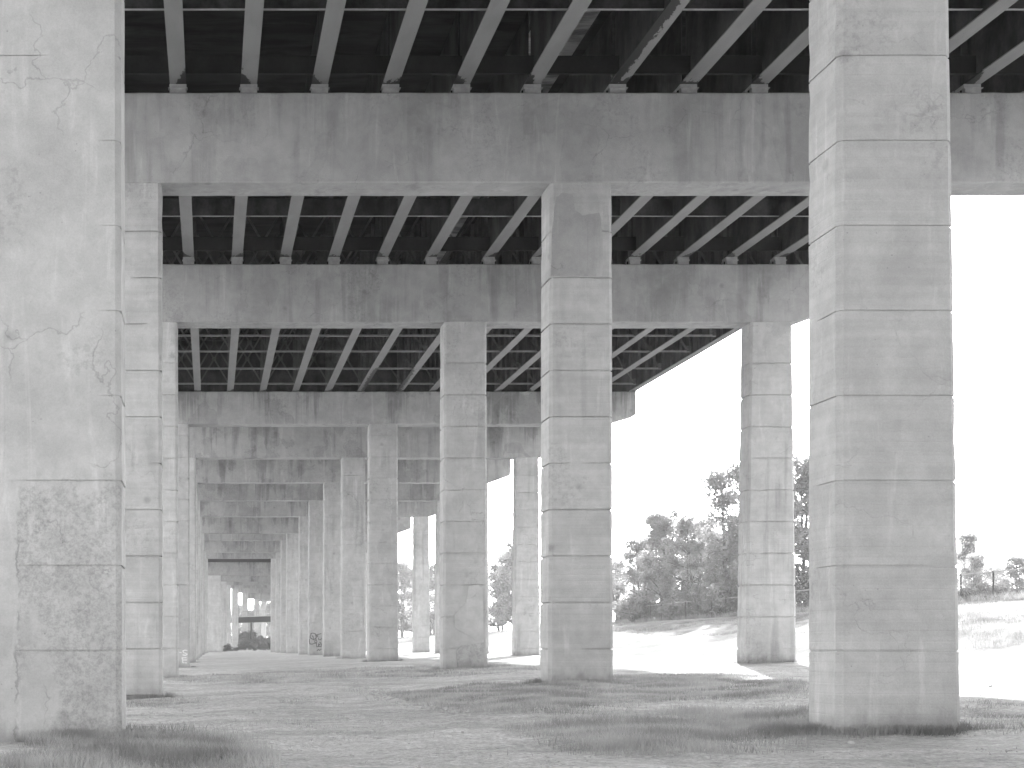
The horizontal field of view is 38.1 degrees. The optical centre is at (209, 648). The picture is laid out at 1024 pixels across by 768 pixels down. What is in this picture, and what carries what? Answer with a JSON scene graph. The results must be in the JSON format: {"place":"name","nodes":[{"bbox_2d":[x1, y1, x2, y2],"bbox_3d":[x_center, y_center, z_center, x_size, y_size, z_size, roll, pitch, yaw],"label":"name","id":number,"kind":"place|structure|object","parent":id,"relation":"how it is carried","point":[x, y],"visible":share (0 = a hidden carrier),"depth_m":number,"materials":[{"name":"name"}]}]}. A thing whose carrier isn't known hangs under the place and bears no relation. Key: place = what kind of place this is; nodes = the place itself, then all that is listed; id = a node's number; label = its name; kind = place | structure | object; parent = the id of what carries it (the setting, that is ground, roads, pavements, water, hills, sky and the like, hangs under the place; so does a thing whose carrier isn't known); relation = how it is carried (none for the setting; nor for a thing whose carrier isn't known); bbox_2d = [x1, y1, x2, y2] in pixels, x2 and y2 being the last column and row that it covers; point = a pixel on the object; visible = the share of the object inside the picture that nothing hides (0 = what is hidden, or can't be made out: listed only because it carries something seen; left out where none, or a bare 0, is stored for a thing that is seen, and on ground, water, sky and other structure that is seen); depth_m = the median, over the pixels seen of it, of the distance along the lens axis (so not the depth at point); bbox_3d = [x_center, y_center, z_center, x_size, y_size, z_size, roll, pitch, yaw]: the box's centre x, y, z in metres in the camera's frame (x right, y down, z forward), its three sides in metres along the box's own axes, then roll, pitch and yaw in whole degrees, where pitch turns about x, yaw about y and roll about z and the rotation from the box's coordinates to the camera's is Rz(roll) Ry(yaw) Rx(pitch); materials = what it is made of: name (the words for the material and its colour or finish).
{"place":"outdoors","nodes":[
{"label":"outdoors","id":0,"kind":"place"},
{"bbox_2d":[204,534,366,540],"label":"cap beam","id":1,"kind":"structure","parent":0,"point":[244,537],"depth_m":193.35,"materials":[{"name":"concrete"}]},
{"bbox_2d":[162,264,808,328],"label":"cap beam","id":2,"kind":"structure","parent":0,"point":[312,296],"depth_m":55.07,"materials":[{"name":"concrete"}]},
{"bbox_2d":[179,196,195,263],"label":"steel girder","id":3,"kind":"object","parent":2,"relation":"on","point":[185,203],"visible":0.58,"depth_m":51.47,"materials":[{"name":"paint"}]},
{"bbox_2d":[162,199,808,216],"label":"cross beam","id":4,"kind":"structure","parent":3,"relation":"attached to","point":[419,208],"depth_m":50.62,"materials":[{"name":"metal"}]},
{"bbox_2d":[163,237,809,250],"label":"cross beam","id":5,"kind":"structure","parent":3,"relation":"attached to","point":[424,244],"depth_m":55.01,"materials":[{"name":"metal"}]},
{"bbox_2d":[190,217,201,391],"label":"steel girder","id":6,"kind":"object","parent":2,"relation":"on","point":[195,340],"visible":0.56,"depth_m":71.16,"materials":[{"name":"paint"}]},
{"bbox_2d":[163,234,498,263],"bbox_3d":[9.815,-16.225,60.461,28.550,2.757,0.112,0,0,0],"label":"cross bracing","id":7,"kind":"object","parent":6,"relation":"attached to","point":[298,256],"visible":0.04,"depth_m":60.46,"materials":[{"name":"metal"}]},
{"bbox_2d":[178,341,629,391],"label":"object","id":8,"kind":"structure","parent":6,"relation":"attached to","point":[310,376],"depth_m":82.62,"materials":[{"name":"metal"}]},
{"bbox_2d":[178,337,635,384],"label":"cross bracing","id":9,"kind":"object","parent":6,"relation":"attached to","point":[384,360],"visible":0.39,"depth_m":80.57,"materials":[{"name":"metal"}]},
{"bbox_2d":[178,328,660,368],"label":"cross bracing","id":10,"kind":"object","parent":6,"relation":"attached to","point":[214,342],"visible":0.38,"depth_m":76.06,"materials":[{"name":"metal"}]},
{"bbox_2d":[178,328,689,351],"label":"cross bracing","id":11,"kind":"object","parent":6,"relation":"attached to","point":[500,348],"visible":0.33,"depth_m":71.55,"materials":[{"name":"metal"}]},
{"bbox_2d":[178,328,715,336],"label":"cross bracing","id":12,"kind":"object","parent":6,"relation":"attached to","point":[435,335],"visible":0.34,"depth_m":67.89,"materials":[{"name":"metal"}]},
{"bbox_2d":[162,217,802,263],"bbox_3d":[9.815,-16.205,56.976,28.550,2.757,0.112,0,0,0],"label":"cross bracing","id":13,"kind":"object","parent":6,"relation":"attached to","point":[363,253],"depth_m":57.00,"materials":[{"name":"metal"}]},
{"bbox_2d":[226,251,243,391],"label":"steel girder","id":14,"kind":"object","parent":2,"relation":"on","point":[233,346],"visible":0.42,"depth_m":73.19,"materials":[{"name":"metal"}]},
{"bbox_2d":[230,196,247,263],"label":"steel girder","id":15,"kind":"object","parent":2,"relation":"on","point":[240,208],"visible":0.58,"depth_m":51.47,"materials":[{"name":"paint"}]},
{"bbox_2d":[124,11,967,198],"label":"bridge deck","id":16,"kind":"structure","parent":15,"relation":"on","point":[221,33],"depth_m":40.41,"materials":[{"name":"concrete"}]},
{"bbox_2d":[259,217,284,391],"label":"steel girder","id":17,"kind":"object","parent":2,"relation":"on","point":[267,357],"visible":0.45,"depth_m":73.19,"materials":[{"name":"metal"}]},
{"bbox_2d":[162,217,476,339],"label":"bridge deck","id":18,"kind":"structure","parent":17,"relation":"on","point":[262,225],"depth_m":60.25,"materials":[{"name":"concrete"}]},
{"bbox_2d":[278,12,318,263],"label":"steel girder","id":19,"kind":"object","parent":2,"relation":"on","point":[293,217],"visible":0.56,"depth_m":50.10,"materials":[{"name":"paint"}]},
{"bbox_2d":[292,217,332,391],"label":"steel girder","id":20,"kind":"object","parent":2,"relation":"on","point":[303,358],"visible":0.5,"depth_m":73.19,"materials":[{"name":"metal"}]},
{"bbox_2d":[324,217,381,391],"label":"steel girder","id":21,"kind":"object","parent":2,"relation":"on","point":[339,358],"visible":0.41,"depth_m":72.93,"materials":[{"name":"metal"}]},
{"bbox_2d":[327,12,388,263],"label":"steel girder","id":22,"kind":"object","parent":2,"relation":"on","point":[341,225],"visible":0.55,"depth_m":49.14,"materials":[{"name":"paint"}]},
{"bbox_2d":[357,217,429,391],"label":"steel girder","id":23,"kind":"object","parent":2,"relation":"on","point":[375,359],"visible":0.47,"depth_m":72.16,"materials":[{"name":"metal"}]},
{"bbox_2d":[375,12,458,263],"bbox_3d":[6.690,-16.213,47.023,0.596,2.668,17.299,0,0,0],"label":"steel girder","id":24,"kind":"object","parent":2,"relation":"on","point":[391,228],"visible":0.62,"depth_m":48.45,"materials":[{"name":"paint"}]},
{"bbox_2d":[396,217,487,391],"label":"steel girder","id":25,"kind":"object","parent":2,"relation":"on","point":[479,227],"visible":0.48,"depth_m":72.93,"materials":[{"name":"metal"}]},
{"bbox_2d":[423,12,528,263],"bbox_3d":[8.570,-16.213,47.023,0.596,2.668,17.299,0,0,0],"label":"steel girder","id":26,"kind":"object","parent":2,"relation":"on","point":[441,228],"visible":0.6,"depth_m":47.89,"materials":[{"name":"paint"}]},
{"bbox_2d":[428,217,535,391],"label":"steel girder","id":27,"kind":"object","parent":2,"relation":"on","point":[526,227],"visible":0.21,"depth_m":60.14,"materials":[{"name":"metal"}]},
{"bbox_2d":[486,328,532,372],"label":"steel girder","id":28,"kind":"object","parent":2,"relation":"on","point":[508,344],"visible":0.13,"depth_m":71.91,"materials":[{"name":"metal"}]},
{"bbox_2d":[480,12,611,263],"bbox_3d":[10.820,-16.213,47.023,0.596,2.668,17.299,0,0,0],"label":"steel girder","id":29,"kind":"object","parent":2,"relation":"on","point":[501,230],"visible":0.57,"depth_m":43.69,"materials":[{"name":"paint"}]},
{"bbox_2d":[526,222,680,391],"bbox_3d":[18.460,-16.308,69.229,0.548,3.177,26.772,0,0,0],"label":"steel girder","id":30,"kind":"object","parent":2,"relation":"on","point":[664,257],"visible":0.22,"depth_m":59.54,"materials":[{"name":"metal"}]},
{"bbox_2d":[529,12,681,263],"bbox_3d":[12.700,-16.213,47.023,0.596,2.668,17.299,0,0,0],"label":"steel girder","id":31,"kind":"object","parent":2,"relation":"on","point":[669,43],"visible":0.25,"depth_m":40.13,"materials":[{"name":"paint"}]},
{"bbox_2d":[612,225,729,358],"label":"steel girder","id":32,"kind":"object","parent":2,"relation":"on","point":[621,344],"visible":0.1,"depth_m":66.12,"materials":[{"name":"paint"}]},
{"bbox_2d":[610,23,751,235],"bbox_3d":[14.580,-16.213,47.023,0.596,2.668,17.299,0,0,0],"label":"steel girder","id":33,"kind":"object","parent":2,"relation":"on","point":[631,207],"visible":0.09,"depth_m":40.87,"materials":[{"name":"paint"}]},
{"bbox_2d":[611,228,777,381],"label":"steel girder","id":34,"kind":"object","parent":2,"relation":"on","point":[632,360],"visible":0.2,"depth_m":70.60,"materials":[{"name":"metal"}]},
{"bbox_2d":[625,45,809,263],"bbox_3d":[16.460,-16.213,47.023,0.596,2.668,17.299,0,0,0],"label":"steel girder","id":35,"kind":"object","parent":2,"relation":"on","point":[649,233],"visible":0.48,"depth_m":50.46,"materials":[{"name":"paint"}]},
{"bbox_2d":[629,251,808,391],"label":"steel girder","id":36,"kind":"object","parent":2,"relation":"on","point":[669,361],"visible":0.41,"depth_m":73.52,"materials":[{"name":"metal"}]},
{"bbox_2d":[673,196,765,263],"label":"steel girder","id":37,"kind":"object","parent":2,"relation":"on","point":[697,233],"visible":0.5,"depth_m":52.38,"materials":[{"name":"paint"}]},
{"bbox_2d":[721,45,960,263],"bbox_3d":[20.220,-16.213,47.023,0.596,2.668,17.299,0,0,0],"label":"steel girder","id":38,"kind":"object","parent":2,"relation":"on","point":[746,233],"visible":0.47,"depth_m":51.93,"materials":[{"name":"paint"}]},
{"bbox_2d":[769,54,1023,263],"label":"steel girder","id":39,"kind":"object","parent":2,"relation":"on","point":[793,232],"visible":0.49,"depth_m":52.94,"materials":[{"name":"paint"}]},
{"bbox_2d":[0,600,1023,767],"bbox_3d":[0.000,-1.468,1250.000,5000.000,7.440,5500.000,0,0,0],"label":"ground","id":40,"kind":"structure","parent":0,"point":[688,651],"depth_m":26.75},
{"bbox_2d":[0,0,125,741],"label":"concrete column","id":41,"kind":"structure","parent":40,"relation":"on","point":[62,420],"depth_m":20.53,"materials":[{"name":"concrete"}]},
{"bbox_2d":[124,183,162,698],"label":"concrete column","id":42,"kind":"structure","parent":40,"relation":"on","point":[143,514],"depth_m":37.63,"materials":[{"name":"concrete"}]},
{"bbox_2d":[162,322,178,677],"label":"concrete column","id":43,"kind":"structure","parent":40,"relation":"on","point":[170,508],"depth_m":55.10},
{"bbox_2d":[177,424,189,667],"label":"concrete column","id":44,"kind":"structure","parent":40,"relation":"on","point":[183,648],"depth_m":82.05,"materials":[{"name":"grey concrete"}]},
{"bbox_2d":[189,458,195,662],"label":"concrete column","id":45,"kind":"structure","parent":40,"relation":"on","point":[192,543],"depth_m":100.70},
{"bbox_2d":[190,427,540,459],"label":"cap beam","id":46,"kind":"structure","parent":45,"relation":"on","point":[297,443],"depth_m":100.67,"materials":[{"name":"concrete"}]},
{"bbox_2d":[195,483,198,659],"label":"concrete column","id":47,"kind":"structure","parent":40,"relation":"on","point":[196,648],"depth_m":117.53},
{"bbox_2d":[200,517,201,655],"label":"concrete column","id":48,"kind":"structure","parent":40,"relation":"on","point":[200,586],"depth_m":151.78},
{"bbox_2d":[200,502,434,517],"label":"cap beam","id":49,"kind":"structure","parent":48,"relation":"on","point":[279,509],"depth_m":151.73,"materials":[{"name":"concrete"}]},
{"bbox_2d":[205,553,206,652],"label":"concrete column","id":50,"kind":"structure","parent":40,"relation":"on","point":[205,602],"depth_m":213.32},
{"bbox_2d":[205,541,367,552],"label":"cap beam","id":51,"kind":"structure","parent":50,"relation":"on","point":[242,546],"depth_m":213.24,"materials":[{"name":"concrete"}]},
{"bbox_2d":[206,558,207,652],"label":"concrete column","id":52,"kind":"structure","parent":40,"relation":"on","point":[207,605],"depth_m":235.82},
{"bbox_2d":[207,553,275,558],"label":"cap beam","id":53,"kind":"structure","parent":52,"relation":"on","point":[241,555],"depth_m":235.79,"materials":[{"name":"concrete"}]},
{"bbox_2d":[208,575,220,651],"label":"concrete column","id":54,"kind":"structure","parent":40,"relation":"on","point":[214,613],"depth_m":266.58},
{"bbox_2d":[208,562,270,575],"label":"cap beam","id":55,"kind":"structure","parent":54,"relation":"on","point":[240,568],"depth_m":266.55,"materials":[{"name":"concrete"}]},
{"bbox_2d":[221,582,226,651],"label":"concrete column","id":56,"kind":"structure","parent":40,"relation":"on","point":[223,613],"depth_m":299.38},
{"bbox_2d":[271,559,275,651],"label":"concrete column","id":57,"kind":"structure","parent":40,"relation":"on","point":[273,597],"depth_m":235.82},
{"bbox_2d":[275,553,280,652],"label":"concrete column","id":58,"kind":"structure","parent":40,"relation":"on","point":[278,588],"depth_m":213.27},
{"bbox_2d":[280,541,285,652],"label":"concrete column","id":59,"kind":"structure","parent":40,"relation":"on","point":[283,603],"depth_m":193.38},
{"bbox_2d":[286,534,298,653],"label":"concrete column","id":60,"kind":"structure","parent":40,"relation":"on","point":[292,564],"depth_m":179.44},
{"bbox_2d":[202,517,410,533],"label":"cap beam","id":61,"kind":"structure","parent":60,"relation":"on","point":[254,525],"depth_m":179.41,"materials":[{"name":"concrete"}]},
{"bbox_2d":[298,516,308,654],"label":"concrete column","id":62,"kind":"structure","parent":40,"relation":"on","point":[303,595],"depth_m":151.76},
{"bbox_2d":[308,500,322,654],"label":"concrete column","id":63,"kind":"structure","parent":40,"relation":"on","point":[315,578],"depth_m":134.53,"materials":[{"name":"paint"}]},
{"bbox_2d":[323,482,340,656],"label":"concrete column","id":64,"kind":"structure","parent":40,"relation":"on","point":[331,559],"depth_m":117.52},
{"bbox_2d":[196,460,510,483],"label":"cap beam","id":65,"kind":"structure","parent":64,"relation":"on","point":[288,471],"depth_m":117.49,"materials":[{"name":"concrete"}]},
{"bbox_2d":[340,457,365,658],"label":"concrete column","id":66,"kind":"structure","parent":40,"relation":"on","point":[353,609],"depth_m":100.70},
{"bbox_2d":[367,424,397,661],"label":"concrete column","id":67,"kind":"structure","parent":40,"relation":"on","point":[382,549],"depth_m":82.05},
{"bbox_2d":[178,391,635,426],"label":"cap beam","id":68,"kind":"structure","parent":67,"relation":"on","point":[316,409],"depth_m":82.01,"materials":[{"name":"concrete"}]},
{"bbox_2d":[494,217,632,391],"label":"steel girder","id":69,"kind":"object","parent":68,"relation":"on","point":[525,360],"visible":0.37,"depth_m":74.83,"materials":[{"name":"metal"}]},
{"bbox_2d":[397,561,429,636],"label":"tree","id":70,"kind":"object","parent":40,"relation":"on","point":[404,574],"visible":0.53,"depth_m":308.31,"materials":[{"name":"grey plant"}]},
{"bbox_2d":[402,562,434,634],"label":"tree","id":71,"kind":"object","parent":40,"relation":"on","point":[432,589],"visible":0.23,"depth_m":280.48,"materials":[{"name":"grey plant"}]},
{"bbox_2d":[412,516,429,652],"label":"concrete column","id":72,"kind":"structure","parent":40,"relation":"on","point":[421,609],"depth_m":151.76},
{"bbox_2d":[434,501,440,652],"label":"concrete column","id":73,"kind":"structure","parent":40,"relation":"on","point":[437,573],"depth_m":134.55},
{"bbox_2d":[198,484,439,501],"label":"cap beam","id":74,"kind":"structure","parent":73,"relation":"on","point":[290,492],"depth_m":134.50,"materials":[{"name":"concrete"}]},
{"bbox_2d":[439,322,487,668],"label":"concrete column","id":75,"kind":"structure","parent":40,"relation":"on","point":[463,528],"depth_m":55.10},
{"bbox_2d":[2,669,1017,767],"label":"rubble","id":76,"kind":"object","parent":40,"relation":"on","point":[451,710],"visible":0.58,"depth_m":25.32,"materials":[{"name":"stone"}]},
{"bbox_2d":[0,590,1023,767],"bbox_3d":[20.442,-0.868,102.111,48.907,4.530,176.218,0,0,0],"label":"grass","id":77,"kind":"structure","parent":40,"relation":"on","point":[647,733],"depth_m":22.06,"materials":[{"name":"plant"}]},
{"bbox_2d":[488,541,541,625],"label":"tree","id":78,"kind":"object","parent":40,"relation":"on","point":[499,614],"visible":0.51,"depth_m":219.85,"materials":[{"name":"grey plant"}]},
{"bbox_2d":[512,457,539,655],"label":"concrete column","id":79,"kind":"structure","parent":40,"relation":"on","point":[525,602],"depth_m":100.70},
{"bbox_2d":[540,182,612,682],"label":"concrete column","id":80,"kind":"structure","parent":40,"relation":"on","point":[576,605],"depth_m":37.63,"materials":[{"name":"concrete"}]},
{"bbox_2d":[124,92,1023,195],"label":"cap beam","id":81,"kind":"structure","parent":80,"relation":"on","point":[447,144],"depth_m":37.60,"materials":[{"name":"concrete"}]},
{"bbox_2d":[164,0,187,92],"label":"steel girder","id":82,"kind":"object","parent":81,"relation":"on","point":[173,10],"visible":0.91,"depth_m":35.23,"materials":[{"name":"paint"}]},
{"bbox_2d":[124,56,1023,74],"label":"cross beam","id":83,"kind":"structure","parent":82,"relation":"attached to","point":[451,65],"depth_m":37.54,"materials":[{"name":"metal"}]},
{"bbox_2d":[124,0,1023,10],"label":"cross beam","id":84,"kind":"structure","parent":82,"relation":"attached to","point":[482,5],"depth_m":33.81,"materials":[{"name":"metal"}]},
{"bbox_2d":[238,0,263,92],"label":"steel girder","id":85,"kind":"object","parent":81,"relation":"on","point":[253,18],"visible":0.91,"depth_m":35.23,"materials":[{"name":"paint"}]},
{"bbox_2d":[309,0,345,92],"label":"steel girder","id":86,"kind":"object","parent":81,"relation":"on","point":[330,18],"visible":0.92,"depth_m":35.42,"materials":[{"name":"paint"}]},
{"bbox_2d":[380,0,427,92],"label":"steel girder","id":87,"kind":"object","parent":81,"relation":"on","point":[403,27],"visible":0.88,"depth_m":35.79,"materials":[{"name":"paint"}]},
{"bbox_2d":[450,0,509,92],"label":"steel girder","id":88,"kind":"object","parent":81,"relation":"on","point":[478,29],"visible":0.88,"depth_m":35.92,"materials":[{"name":"paint"}]},
{"bbox_2d":[520,0,591,92],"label":"steel girder","id":89,"kind":"object","parent":81,"relation":"on","point":[551,32],"visible":0.87,"depth_m":35.98,"materials":[{"name":"paint"}]},
{"bbox_2d":[604,0,689,92],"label":"steel girder","id":90,"kind":"object","parent":81,"relation":"on","point":[639,35],"visible":0.91,"depth_m":36.04,"materials":[{"name":"grey paint"}]},
{"bbox_2d":[675,0,771,92],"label":"steel girder","id":91,"kind":"object","parent":81,"relation":"on","point":[712,37],"visible":0.89,"depth_m":36.07,"materials":[{"name":"paint"}]},
{"bbox_2d":[745,11,808,92],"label":"steel girder","id":92,"kind":"object","parent":81,"relation":"on","point":[782,40],"visible":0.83,"depth_m":36.56,"materials":[{"name":"paint"}]},
{"bbox_2d":[948,0,1017,52],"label":"steel girder","id":93,"kind":"object","parent":81,"relation":"on","point":[964,26],"visible":0.1,"depth_m":34.28,"materials":[{"name":"paint"}]},
{"bbox_2d":[955,11,1023,92],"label":"steel girder","id":94,"kind":"object","parent":81,"relation":"on","point":[995,45],"visible":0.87,"depth_m":36.63,"materials":[{"name":"paint"}]},
{"bbox_2d":[612,535,679,619],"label":"tree","id":95,"kind":"object","parent":40,"relation":"on","point":[634,546],"visible":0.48,"depth_m":143.58,"materials":[{"name":"grey plant"}]},
{"bbox_2d":[622,509,713,606],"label":"tree","id":96,"kind":"object","parent":40,"relation":"on","point":[660,524],"visible":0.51,"depth_m":135.29,"materials":[{"name":"grey plant"}]},
{"bbox_2d":[640,513,720,612],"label":"tree","id":97,"kind":"object","parent":40,"relation":"on","point":[688,526],"visible":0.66,"depth_m":128.63,"materials":[{"name":"grey plant"}]},
{"bbox_2d":[688,534,730,609],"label":"tree","id":98,"kind":"object","parent":40,"relation":"on","point":[707,574],"visible":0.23,"depth_m":121.06,"materials":[{"name":"grey plant"}]},
{"bbox_2d":[694,460,739,616],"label":"tree","id":99,"kind":"object","parent":40,"relation":"on","point":[725,500],"visible":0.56,"depth_m":117.98,"materials":[{"name":"grey plant"}]},
{"bbox_2d":[737,322,795,663],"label":"concrete column","id":100,"kind":"structure","parent":40,"relation":"on","point":[766,619],"depth_m":55.10,"materials":[{"name":"concrete"}]},
{"bbox_2d":[728,453,808,608],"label":"tree","id":101,"kind":"object","parent":40,"relation":"on","point":[801,480],"visible":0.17,"depth_m":109.81,"materials":[{"name":"grey plant"}]},
{"bbox_2d":[613,568,1023,622],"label":"chain link fence","id":102,"kind":"object","parent":40,"relation":"on","point":[960,582],"visible":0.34,"depth_m":100.62,"materials":[{"name":"metal"}]},
{"bbox_2d":[809,0,959,733],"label":"concrete column","id":103,"kind":"structure","parent":40,"relation":"on","point":[883,609],"depth_m":20.54,"materials":[{"name":"concrete"}]},
{"bbox_2d":[956,530,998,587],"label":"tree","id":104,"kind":"object","parent":40,"relation":"on","point":[968,541],"visible":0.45,"depth_m":91.41,"materials":[{"name":"grey plant"}]},
{"bbox_2d":[957,552,1001,591],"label":"tree","id":105,"kind":"object","parent":40,"relation":"on","point":[977,560],"visible":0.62,"depth_m":85.76,"materials":[{"name":"grey plant"}]},
{"bbox_2d":[988,554,1023,588],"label":"tree","id":106,"kind":"object","parent":40,"relation":"on","point":[1017,562],"visible":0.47,"depth_m":105.61,"materials":[{"name":"grey plant"}]},
{"bbox_2d":[231,196,1023,636],"label":"sky","id":107,"kind":"structure","parent":0,"point":[685,424],"materials":[{"name":"white"}]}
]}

